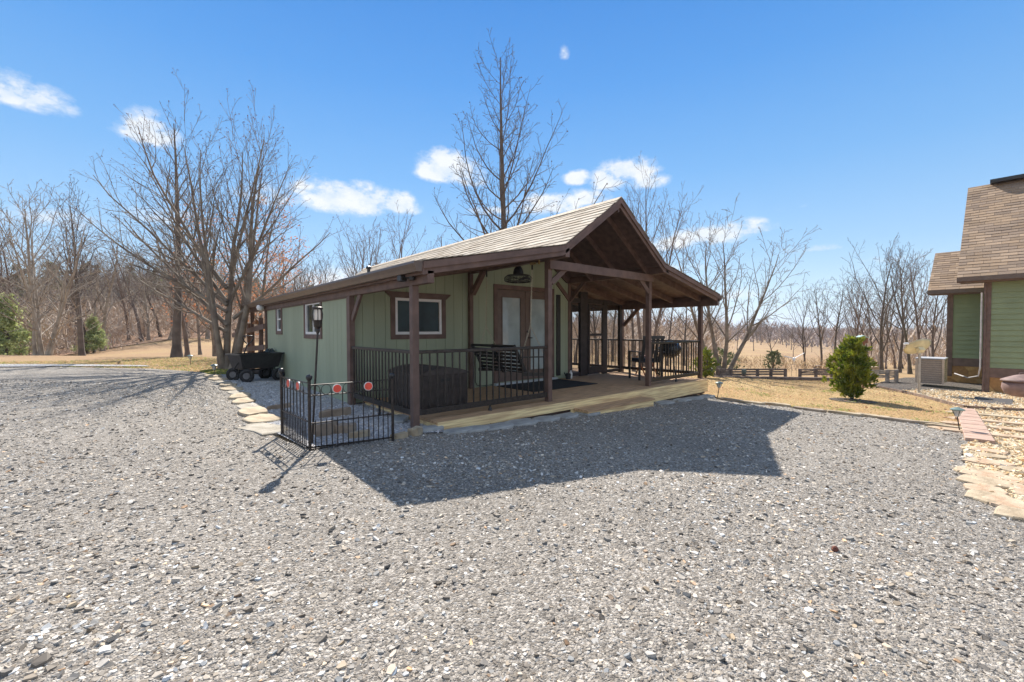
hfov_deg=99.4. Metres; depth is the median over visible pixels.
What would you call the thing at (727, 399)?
flagstone
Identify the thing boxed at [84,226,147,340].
bare tree
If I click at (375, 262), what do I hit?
bare tree
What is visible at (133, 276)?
bare tree
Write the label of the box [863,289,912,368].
bare tree
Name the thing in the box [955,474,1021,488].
flagstone
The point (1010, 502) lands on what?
flagstone
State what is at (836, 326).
bare tree
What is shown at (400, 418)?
rock
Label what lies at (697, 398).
flagstone
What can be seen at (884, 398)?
fallen leaves
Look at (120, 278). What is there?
bare tree
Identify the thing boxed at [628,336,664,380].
patio chair
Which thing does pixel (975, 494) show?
flagstone
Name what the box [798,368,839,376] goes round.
rail fence
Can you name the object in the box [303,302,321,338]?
window
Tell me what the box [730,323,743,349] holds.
bare tree
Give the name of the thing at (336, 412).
rock
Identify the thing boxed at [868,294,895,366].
bare tree
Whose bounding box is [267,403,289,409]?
rock
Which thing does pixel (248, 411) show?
flagstone
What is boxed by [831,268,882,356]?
bare tree
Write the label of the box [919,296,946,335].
bare tree
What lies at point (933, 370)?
air conditioner
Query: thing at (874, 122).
sky
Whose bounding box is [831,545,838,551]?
pine cone
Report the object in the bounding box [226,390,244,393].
flagstone
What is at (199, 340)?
oak tree
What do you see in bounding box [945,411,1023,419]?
flagstone
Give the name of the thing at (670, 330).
bare tree
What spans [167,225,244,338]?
bare tree
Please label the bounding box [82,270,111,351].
bare tree
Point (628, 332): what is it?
bare trees
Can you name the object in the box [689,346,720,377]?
evergreen shrub
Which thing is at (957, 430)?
flagstone
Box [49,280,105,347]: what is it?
bare tree
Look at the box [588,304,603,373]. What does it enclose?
screen door
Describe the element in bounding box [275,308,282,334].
window
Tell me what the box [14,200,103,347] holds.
bare tree
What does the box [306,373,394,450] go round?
garden fence panel
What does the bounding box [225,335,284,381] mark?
garden wagon
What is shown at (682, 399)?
flagstone
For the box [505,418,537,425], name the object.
flagstone
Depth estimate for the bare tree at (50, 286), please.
63.15 m
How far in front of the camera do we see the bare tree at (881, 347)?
21.76 m
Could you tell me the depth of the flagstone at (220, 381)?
9.65 m
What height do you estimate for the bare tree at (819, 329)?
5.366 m
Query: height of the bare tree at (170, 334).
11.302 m
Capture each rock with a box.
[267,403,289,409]
[311,421,336,436]
[319,407,350,417]
[334,422,356,433]
[349,429,369,437]
[390,431,407,438]
[394,414,408,423]
[407,426,422,436]
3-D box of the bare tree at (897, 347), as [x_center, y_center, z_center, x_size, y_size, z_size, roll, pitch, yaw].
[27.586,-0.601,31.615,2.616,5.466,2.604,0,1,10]
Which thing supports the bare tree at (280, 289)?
on the ground at (157, 349)
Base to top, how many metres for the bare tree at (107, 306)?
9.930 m
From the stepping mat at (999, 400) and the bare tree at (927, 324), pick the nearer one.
the stepping mat at (999, 400)
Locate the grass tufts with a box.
[68,365,959,425]
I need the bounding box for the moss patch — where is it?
[199,368,227,375]
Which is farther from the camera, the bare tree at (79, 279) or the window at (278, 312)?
the bare tree at (79, 279)
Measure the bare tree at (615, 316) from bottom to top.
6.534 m
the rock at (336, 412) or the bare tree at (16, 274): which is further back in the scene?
the bare tree at (16, 274)
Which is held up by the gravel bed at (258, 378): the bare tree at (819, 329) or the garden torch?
the garden torch
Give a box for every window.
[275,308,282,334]
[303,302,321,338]
[385,291,450,338]
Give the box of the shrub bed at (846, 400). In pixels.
[829,398,877,402]
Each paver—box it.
[959,416,982,421]
[959,419,984,425]
[960,413,979,417]
[961,423,987,429]
[962,411,977,413]
[962,427,991,435]
[963,432,994,443]
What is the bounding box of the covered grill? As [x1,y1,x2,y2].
[658,339,680,376]
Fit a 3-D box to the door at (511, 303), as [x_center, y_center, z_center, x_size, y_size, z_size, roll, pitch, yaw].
[-0.021,-0.116,9.512,0.810,1.985,0.054,-1,2,-41]
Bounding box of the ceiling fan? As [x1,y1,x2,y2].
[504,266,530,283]
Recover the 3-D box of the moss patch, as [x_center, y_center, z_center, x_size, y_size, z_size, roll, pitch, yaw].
[-7.686,0.856,11.919,1.397,0.097,3.000,-1,2,-41]
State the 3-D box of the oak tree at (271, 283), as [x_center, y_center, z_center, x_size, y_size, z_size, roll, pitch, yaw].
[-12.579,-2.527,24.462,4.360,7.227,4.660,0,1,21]
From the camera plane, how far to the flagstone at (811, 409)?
8.31 m
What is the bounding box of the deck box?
[387,364,468,408]
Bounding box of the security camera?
[397,275,414,281]
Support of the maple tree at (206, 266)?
on the ground at (157, 349)
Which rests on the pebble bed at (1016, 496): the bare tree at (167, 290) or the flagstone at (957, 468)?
the flagstone at (957, 468)
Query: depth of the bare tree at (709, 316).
17.30 m
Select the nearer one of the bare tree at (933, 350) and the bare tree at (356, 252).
the bare tree at (933, 350)
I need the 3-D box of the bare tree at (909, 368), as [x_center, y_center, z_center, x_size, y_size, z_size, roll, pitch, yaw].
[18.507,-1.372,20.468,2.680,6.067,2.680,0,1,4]
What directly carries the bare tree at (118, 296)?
on the ground at (157, 349)
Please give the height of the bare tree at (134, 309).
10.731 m
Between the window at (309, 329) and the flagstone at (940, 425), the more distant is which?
the window at (309, 329)
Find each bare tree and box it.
[0,179,104,349]
[0,196,128,355]
[0,201,11,252]
[0,219,63,287]
[0,230,38,291]
[0,234,30,292]
[0,241,47,354]
[0,253,70,353]
[2,264,25,301]
[3,271,44,300]
[10,237,120,352]
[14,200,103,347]
[15,258,60,310]
[20,259,60,301]
[37,264,61,306]
[40,253,112,316]
[40,270,93,344]
[41,260,62,303]
[43,177,102,355]
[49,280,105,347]
[57,257,94,305]
[59,253,110,316]
[61,216,155,350]
[72,257,109,308]
[78,226,159,341]
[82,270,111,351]
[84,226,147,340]
[85,275,134,335]
[87,257,119,297]
[97,259,125,296]
[99,277,133,335]
[104,255,137,303]
[105,278,124,319]
[109,272,131,321]
[110,254,170,339]
[111,237,165,336]
[120,256,142,300]
[126,266,163,336]
[129,239,183,307]
[131,103,206,357]
[137,244,195,337]
[137,260,169,324]
[137,274,166,329]
[144,229,225,339]
[144,233,185,322]
[148,269,162,296]
[158,232,201,356]
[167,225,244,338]
[189,234,243,331]
[213,276,237,337]
[257,236,297,294]
[273,260,320,289]
[284,271,308,291]
[289,259,314,288]
[291,261,330,286]
[297,249,340,285]
[329,214,396,275]
[330,243,371,275]
[333,222,378,279]
[371,205,446,264]
[572,312,595,362]
[573,311,616,363]
[607,310,617,361]
[624,153,701,366]
[626,309,635,371]
[652,308,674,335]
[657,308,686,365]
[658,196,821,375]
[666,308,696,365]
[707,306,730,351]
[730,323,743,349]
[756,312,781,350]
[756,324,766,344]
[770,321,786,344]
[774,288,829,370]
[788,331,800,356]
[803,278,841,364]
[811,276,859,352]
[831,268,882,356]
[834,310,864,336]
[840,298,878,338]
[842,235,930,371]
[842,272,878,337]
[845,313,862,336]
[846,275,890,359]
[861,251,928,373]
[863,248,932,372]
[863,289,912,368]
[866,286,908,368]
[867,297,917,368]
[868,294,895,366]
[891,251,941,339]
[895,308,928,364]
[899,262,946,356]
[910,304,938,355]
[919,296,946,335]
[928,301,946,344]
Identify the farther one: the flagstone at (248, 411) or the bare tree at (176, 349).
the bare tree at (176, 349)
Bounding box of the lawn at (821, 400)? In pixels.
[655,374,955,425]
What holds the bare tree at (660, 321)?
on the ground at (157, 349)
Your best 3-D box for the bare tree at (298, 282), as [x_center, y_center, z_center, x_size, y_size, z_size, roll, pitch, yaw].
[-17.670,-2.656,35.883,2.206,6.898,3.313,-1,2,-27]
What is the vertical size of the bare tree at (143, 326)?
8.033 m
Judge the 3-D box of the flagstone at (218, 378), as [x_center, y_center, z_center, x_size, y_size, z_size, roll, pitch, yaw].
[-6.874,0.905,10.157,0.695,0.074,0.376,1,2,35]
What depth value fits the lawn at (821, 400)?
10.47 m
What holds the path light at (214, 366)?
on the gravel driveway
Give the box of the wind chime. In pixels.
[252,312,258,325]
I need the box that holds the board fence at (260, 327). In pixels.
[232,318,264,352]
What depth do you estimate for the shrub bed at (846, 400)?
10.13 m
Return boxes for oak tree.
[151,252,227,354]
[166,204,261,355]
[225,192,308,351]
[239,233,321,334]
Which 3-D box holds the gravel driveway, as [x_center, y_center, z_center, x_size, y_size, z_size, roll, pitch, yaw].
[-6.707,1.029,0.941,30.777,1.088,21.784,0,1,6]
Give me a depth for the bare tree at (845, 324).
74.66 m
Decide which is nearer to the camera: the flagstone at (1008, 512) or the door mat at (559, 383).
the flagstone at (1008, 512)
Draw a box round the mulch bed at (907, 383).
[875,377,981,391]
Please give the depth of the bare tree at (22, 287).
65.45 m
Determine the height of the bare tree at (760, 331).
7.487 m
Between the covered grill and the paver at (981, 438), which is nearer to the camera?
the paver at (981, 438)
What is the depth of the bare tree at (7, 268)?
28.10 m
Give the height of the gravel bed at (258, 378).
0.154 m
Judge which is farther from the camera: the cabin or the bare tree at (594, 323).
the bare tree at (594, 323)
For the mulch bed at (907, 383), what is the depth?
14.74 m
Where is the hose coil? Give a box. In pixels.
[264,348,275,376]
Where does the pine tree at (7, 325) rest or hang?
on the ground at (157, 349)
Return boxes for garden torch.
[311,307,322,442]
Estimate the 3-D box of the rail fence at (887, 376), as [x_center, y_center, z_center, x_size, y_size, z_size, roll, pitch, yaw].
[13.501,1.375,15.808,1.156,0.668,0.155,0,1,0]
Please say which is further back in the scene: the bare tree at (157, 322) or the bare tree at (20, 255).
the bare tree at (157, 322)
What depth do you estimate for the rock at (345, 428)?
5.14 m
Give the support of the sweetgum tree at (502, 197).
on the ground at (157, 349)
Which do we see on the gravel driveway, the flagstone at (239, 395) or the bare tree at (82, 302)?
the flagstone at (239, 395)
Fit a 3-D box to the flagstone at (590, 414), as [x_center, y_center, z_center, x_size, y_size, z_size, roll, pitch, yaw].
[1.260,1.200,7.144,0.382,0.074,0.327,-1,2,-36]
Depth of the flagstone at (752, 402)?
9.04 m
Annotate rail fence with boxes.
[717,368,786,376]
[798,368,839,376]
[870,370,898,381]
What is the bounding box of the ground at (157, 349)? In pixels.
[0,300,971,454]
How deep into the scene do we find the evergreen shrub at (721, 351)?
18.36 m
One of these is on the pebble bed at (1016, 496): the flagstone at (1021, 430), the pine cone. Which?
the flagstone at (1021, 430)
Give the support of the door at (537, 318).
in the cabin
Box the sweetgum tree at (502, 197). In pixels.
[432,28,629,243]
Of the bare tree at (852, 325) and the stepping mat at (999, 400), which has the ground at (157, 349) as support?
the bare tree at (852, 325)
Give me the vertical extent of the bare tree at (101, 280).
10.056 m
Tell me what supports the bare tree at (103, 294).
on the ground at (157, 349)
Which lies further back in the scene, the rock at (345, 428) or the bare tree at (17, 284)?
the bare tree at (17, 284)
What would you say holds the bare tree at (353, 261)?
on the ground at (157, 349)
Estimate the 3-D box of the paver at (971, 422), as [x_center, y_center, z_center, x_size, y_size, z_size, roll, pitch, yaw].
[7.715,1.391,7.281,0.280,0.079,0.525,1,2,44]
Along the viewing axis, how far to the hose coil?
10.97 m
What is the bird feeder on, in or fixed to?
on the lawn at (821, 400)
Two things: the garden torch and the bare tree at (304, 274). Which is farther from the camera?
the bare tree at (304, 274)
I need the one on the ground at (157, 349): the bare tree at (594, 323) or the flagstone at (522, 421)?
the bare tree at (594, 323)
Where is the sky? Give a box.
[0,0,1023,328]
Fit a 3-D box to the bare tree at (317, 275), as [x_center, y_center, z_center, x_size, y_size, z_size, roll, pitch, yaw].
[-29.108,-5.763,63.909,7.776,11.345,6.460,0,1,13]
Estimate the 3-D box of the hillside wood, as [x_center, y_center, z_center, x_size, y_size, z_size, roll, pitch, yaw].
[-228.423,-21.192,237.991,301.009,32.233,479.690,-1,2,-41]
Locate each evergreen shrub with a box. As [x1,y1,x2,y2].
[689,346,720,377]
[704,347,744,370]
[762,350,783,367]
[821,333,878,398]
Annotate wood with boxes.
[17,270,306,309]
[572,313,946,348]
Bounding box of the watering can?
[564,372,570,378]
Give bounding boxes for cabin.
[242,196,722,429]
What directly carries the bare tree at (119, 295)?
on the ground at (157, 349)
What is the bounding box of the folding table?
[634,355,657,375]
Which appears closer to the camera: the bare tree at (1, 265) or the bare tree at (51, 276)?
the bare tree at (1, 265)
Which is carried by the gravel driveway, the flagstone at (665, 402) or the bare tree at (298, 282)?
the flagstone at (665, 402)
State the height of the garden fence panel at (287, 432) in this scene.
0.832 m
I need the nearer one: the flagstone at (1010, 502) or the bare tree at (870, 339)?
the flagstone at (1010, 502)
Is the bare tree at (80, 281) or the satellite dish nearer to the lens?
the satellite dish
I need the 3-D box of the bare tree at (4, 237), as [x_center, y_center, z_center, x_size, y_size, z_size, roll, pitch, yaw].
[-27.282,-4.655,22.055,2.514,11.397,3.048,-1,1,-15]
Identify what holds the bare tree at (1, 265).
on the ground at (157, 349)
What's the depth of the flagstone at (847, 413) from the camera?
7.94 m
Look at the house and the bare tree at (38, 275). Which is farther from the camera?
the bare tree at (38, 275)
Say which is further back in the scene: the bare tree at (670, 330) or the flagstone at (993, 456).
the bare tree at (670, 330)
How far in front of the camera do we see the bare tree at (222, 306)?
44.97 m
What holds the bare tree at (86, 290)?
on the ground at (157, 349)
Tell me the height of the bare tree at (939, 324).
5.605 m
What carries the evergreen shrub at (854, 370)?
on the shrub bed at (846, 400)
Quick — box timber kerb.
[713,376,832,380]
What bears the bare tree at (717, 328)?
on the ground at (157, 349)
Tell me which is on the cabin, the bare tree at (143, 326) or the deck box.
the deck box
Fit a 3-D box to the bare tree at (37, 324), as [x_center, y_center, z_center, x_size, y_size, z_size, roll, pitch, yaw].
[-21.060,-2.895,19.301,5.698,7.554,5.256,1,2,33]
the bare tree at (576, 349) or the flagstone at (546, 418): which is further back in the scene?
the bare tree at (576, 349)
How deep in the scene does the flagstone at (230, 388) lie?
8.49 m
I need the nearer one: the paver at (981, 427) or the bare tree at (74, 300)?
the paver at (981, 427)
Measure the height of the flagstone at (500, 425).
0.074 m
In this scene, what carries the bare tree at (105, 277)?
on the ground at (157, 349)
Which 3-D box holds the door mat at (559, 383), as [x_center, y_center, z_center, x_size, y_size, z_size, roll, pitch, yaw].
[0.771,0.933,9.250,1.900,0.012,1.140,-1,2,-41]
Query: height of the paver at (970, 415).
0.079 m
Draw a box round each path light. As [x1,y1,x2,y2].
[210,364,217,374]
[715,381,722,396]
[950,407,965,429]
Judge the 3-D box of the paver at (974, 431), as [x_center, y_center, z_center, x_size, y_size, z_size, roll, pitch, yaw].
[6.915,1.371,6.466,0.280,0.079,0.525,1,2,44]
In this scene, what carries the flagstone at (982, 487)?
on the pebble bed at (1016, 496)
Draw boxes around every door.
[498,289,524,381]
[525,291,544,378]
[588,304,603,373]
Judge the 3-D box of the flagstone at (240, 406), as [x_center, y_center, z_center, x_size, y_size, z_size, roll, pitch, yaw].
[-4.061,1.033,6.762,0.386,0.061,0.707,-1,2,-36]
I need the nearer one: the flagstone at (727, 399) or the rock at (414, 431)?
the rock at (414, 431)
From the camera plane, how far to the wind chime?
12.82 m
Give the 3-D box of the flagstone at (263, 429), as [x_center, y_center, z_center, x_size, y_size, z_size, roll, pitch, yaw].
[-3.043,1.080,5.290,0.796,0.061,0.397,1,2,35]
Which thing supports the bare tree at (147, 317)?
on the ground at (157, 349)
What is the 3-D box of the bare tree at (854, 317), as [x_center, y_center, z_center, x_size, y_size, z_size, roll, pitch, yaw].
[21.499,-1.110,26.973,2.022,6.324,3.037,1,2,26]
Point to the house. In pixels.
(977, 279)
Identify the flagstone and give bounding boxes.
[203,374,222,377]
[208,377,227,380]
[211,380,231,383]
[219,382,236,386]
[219,386,243,390]
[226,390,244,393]
[228,392,250,399]
[231,397,255,403]
[236,403,264,408]
[238,406,267,416]
[238,422,280,435]
[242,414,285,423]
[405,425,443,432]
[443,427,472,434]
[466,425,489,432]
[487,422,513,430]
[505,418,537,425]
[533,416,559,421]
[555,412,578,418]
[574,412,599,415]
[655,400,674,404]
[672,398,691,401]
[685,396,703,399]
[700,394,714,397]
[716,397,739,401]
[737,400,764,404]
[765,402,790,406]
[793,406,826,412]
[825,409,864,416]
[856,412,889,417]
[877,416,918,423]
[910,419,943,424]
[924,423,963,428]
[927,426,1023,439]
[940,421,1023,432]
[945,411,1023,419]
[946,416,1023,425]
[953,466,1004,474]
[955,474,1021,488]
[959,469,1023,484]
[960,445,1009,455]
[961,457,1016,466]
[963,483,1008,495]
[964,489,1014,503]
[976,452,1007,459]
[982,495,1023,508]
[993,505,1023,520]
[998,466,1023,472]
[1010,485,1023,494]
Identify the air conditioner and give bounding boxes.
[915,356,947,383]
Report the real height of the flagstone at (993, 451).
0.069 m
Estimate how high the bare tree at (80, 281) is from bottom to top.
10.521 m
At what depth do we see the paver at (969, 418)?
7.67 m
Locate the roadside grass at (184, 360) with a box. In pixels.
[0,356,225,374]
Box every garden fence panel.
[278,368,307,447]
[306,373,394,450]
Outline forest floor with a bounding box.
[1,302,264,355]
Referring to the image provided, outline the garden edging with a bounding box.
[875,385,1023,410]
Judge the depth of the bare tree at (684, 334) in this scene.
28.04 m
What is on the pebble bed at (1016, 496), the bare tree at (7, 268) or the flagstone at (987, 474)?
the flagstone at (987, 474)
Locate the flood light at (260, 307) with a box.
[256,305,263,310]
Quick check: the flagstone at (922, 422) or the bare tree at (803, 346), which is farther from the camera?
the bare tree at (803, 346)
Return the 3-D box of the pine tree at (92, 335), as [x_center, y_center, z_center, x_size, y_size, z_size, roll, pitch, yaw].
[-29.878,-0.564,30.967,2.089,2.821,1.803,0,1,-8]
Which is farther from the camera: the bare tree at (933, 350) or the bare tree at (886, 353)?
the bare tree at (886, 353)
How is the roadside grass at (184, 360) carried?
on the ground at (157, 349)
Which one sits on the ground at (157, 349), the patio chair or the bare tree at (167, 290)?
the bare tree at (167, 290)
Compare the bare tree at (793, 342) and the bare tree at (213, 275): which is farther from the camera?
the bare tree at (793, 342)
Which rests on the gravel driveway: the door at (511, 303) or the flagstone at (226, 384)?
the flagstone at (226, 384)
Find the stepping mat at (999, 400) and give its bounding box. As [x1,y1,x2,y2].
[972,396,1012,404]
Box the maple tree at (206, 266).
[41,68,343,368]
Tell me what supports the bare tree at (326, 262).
on the ground at (157, 349)
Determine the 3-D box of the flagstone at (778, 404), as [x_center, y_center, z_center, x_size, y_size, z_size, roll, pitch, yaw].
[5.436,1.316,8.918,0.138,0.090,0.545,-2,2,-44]
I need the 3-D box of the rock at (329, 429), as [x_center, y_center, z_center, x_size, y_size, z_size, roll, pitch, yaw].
[-2.196,1.036,5.083,0.184,0.168,0.328,1,2,32]
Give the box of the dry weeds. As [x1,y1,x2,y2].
[735,353,868,376]
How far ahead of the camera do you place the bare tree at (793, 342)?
60.33 m
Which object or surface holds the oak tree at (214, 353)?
on the ground at (157, 349)
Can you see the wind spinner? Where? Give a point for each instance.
(793, 359)
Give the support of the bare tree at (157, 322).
on the ground at (157, 349)
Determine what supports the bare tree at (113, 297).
on the ground at (157, 349)
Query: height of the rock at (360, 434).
0.106 m
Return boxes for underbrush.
[10,294,264,355]
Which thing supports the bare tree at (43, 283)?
on the ground at (157, 349)
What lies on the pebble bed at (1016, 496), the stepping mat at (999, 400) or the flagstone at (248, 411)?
the stepping mat at (999, 400)
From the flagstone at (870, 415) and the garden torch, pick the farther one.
the flagstone at (870, 415)
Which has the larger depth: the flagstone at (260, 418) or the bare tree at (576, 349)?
the bare tree at (576, 349)
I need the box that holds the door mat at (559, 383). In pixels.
[500,379,597,391]
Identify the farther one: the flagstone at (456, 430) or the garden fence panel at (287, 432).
the flagstone at (456, 430)
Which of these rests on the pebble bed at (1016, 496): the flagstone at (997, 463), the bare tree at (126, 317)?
the flagstone at (997, 463)
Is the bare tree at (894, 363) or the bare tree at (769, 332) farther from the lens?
the bare tree at (769, 332)
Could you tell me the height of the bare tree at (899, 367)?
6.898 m
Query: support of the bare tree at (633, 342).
on the ground at (157, 349)
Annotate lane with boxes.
[0,364,146,366]
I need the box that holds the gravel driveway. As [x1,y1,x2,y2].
[0,367,1023,681]
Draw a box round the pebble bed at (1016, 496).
[908,390,1023,500]
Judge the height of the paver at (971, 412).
0.079 m
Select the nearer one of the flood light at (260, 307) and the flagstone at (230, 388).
the flagstone at (230, 388)
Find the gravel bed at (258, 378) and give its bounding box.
[221,374,442,446]
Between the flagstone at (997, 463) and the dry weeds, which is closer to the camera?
the flagstone at (997, 463)
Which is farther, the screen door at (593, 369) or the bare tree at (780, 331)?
the bare tree at (780, 331)
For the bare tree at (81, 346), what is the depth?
24.69 m
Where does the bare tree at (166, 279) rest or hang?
on the ground at (157, 349)
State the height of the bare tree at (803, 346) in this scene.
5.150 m
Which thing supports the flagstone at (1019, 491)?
on the pebble bed at (1016, 496)
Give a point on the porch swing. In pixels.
(489, 355)
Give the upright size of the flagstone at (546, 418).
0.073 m
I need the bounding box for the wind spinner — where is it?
[784,353,803,375]
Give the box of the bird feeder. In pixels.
[856,335,868,387]
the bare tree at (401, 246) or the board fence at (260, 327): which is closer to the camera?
the board fence at (260, 327)
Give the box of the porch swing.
[470,265,542,375]
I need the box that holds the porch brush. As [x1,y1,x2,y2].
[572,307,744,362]
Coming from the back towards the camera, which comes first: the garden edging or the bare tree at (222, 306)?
the bare tree at (222, 306)
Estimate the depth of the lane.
12.11 m
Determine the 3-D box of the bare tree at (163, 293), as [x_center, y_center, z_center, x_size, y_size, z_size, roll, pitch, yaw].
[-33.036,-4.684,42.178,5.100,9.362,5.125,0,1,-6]
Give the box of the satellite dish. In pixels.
[903,339,930,392]
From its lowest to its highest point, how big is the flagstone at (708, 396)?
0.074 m
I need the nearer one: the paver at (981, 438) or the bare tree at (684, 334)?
the paver at (981, 438)
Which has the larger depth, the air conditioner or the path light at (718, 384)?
the air conditioner
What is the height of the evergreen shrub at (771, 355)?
1.242 m
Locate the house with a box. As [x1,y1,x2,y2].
[927,174,1023,392]
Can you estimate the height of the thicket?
6.720 m
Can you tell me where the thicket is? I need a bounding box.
[816,315,972,366]
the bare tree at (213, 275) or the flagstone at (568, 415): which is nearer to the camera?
the flagstone at (568, 415)
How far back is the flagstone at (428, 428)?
5.44 m
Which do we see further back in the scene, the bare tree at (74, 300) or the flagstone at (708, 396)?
the bare tree at (74, 300)
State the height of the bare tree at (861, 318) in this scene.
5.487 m
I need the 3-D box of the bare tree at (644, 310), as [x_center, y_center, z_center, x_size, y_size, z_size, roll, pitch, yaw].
[7.734,-4.750,24.175,4.196,12.801,4.290,-1,2,-41]
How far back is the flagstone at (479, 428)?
5.58 m
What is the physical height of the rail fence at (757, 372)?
0.590 m
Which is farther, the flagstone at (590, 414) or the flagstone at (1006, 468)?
the flagstone at (590, 414)
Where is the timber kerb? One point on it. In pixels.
(788, 378)
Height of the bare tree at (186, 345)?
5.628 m
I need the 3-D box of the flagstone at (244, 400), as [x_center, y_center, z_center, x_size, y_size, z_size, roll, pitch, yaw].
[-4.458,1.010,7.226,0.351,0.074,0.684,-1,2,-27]
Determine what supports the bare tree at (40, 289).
on the ground at (157, 349)
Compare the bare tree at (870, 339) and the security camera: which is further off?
the bare tree at (870, 339)
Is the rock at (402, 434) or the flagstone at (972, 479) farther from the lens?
the rock at (402, 434)
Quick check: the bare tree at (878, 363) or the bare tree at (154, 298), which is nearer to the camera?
the bare tree at (878, 363)
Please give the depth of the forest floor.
42.91 m
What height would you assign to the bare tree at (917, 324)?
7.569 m
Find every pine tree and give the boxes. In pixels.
[0,292,36,354]
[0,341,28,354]
[2,305,31,354]
[70,314,111,352]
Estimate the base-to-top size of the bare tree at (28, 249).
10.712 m
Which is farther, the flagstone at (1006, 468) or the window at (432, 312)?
the window at (432, 312)
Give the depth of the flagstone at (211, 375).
10.58 m
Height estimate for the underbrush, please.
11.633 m
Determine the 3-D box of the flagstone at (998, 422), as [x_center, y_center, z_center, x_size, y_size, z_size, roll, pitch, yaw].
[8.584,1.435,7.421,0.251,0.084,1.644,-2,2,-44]
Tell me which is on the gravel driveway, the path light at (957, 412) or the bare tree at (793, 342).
the path light at (957, 412)
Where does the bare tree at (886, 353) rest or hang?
on the ground at (157, 349)
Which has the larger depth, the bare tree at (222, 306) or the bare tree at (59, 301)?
the bare tree at (222, 306)
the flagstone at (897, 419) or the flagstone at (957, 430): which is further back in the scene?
the flagstone at (897, 419)
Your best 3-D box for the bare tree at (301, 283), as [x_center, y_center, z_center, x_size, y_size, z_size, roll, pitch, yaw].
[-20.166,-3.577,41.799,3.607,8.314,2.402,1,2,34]
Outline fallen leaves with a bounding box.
[704,377,1022,438]
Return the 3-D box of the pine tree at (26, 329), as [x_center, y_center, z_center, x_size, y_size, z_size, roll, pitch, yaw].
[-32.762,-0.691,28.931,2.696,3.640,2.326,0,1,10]
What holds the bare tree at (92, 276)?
on the ground at (157, 349)
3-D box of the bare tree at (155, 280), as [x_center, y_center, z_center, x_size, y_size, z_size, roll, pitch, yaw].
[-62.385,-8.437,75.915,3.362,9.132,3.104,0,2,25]
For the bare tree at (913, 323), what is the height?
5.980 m
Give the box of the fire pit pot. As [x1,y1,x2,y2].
[1000,372,1023,396]

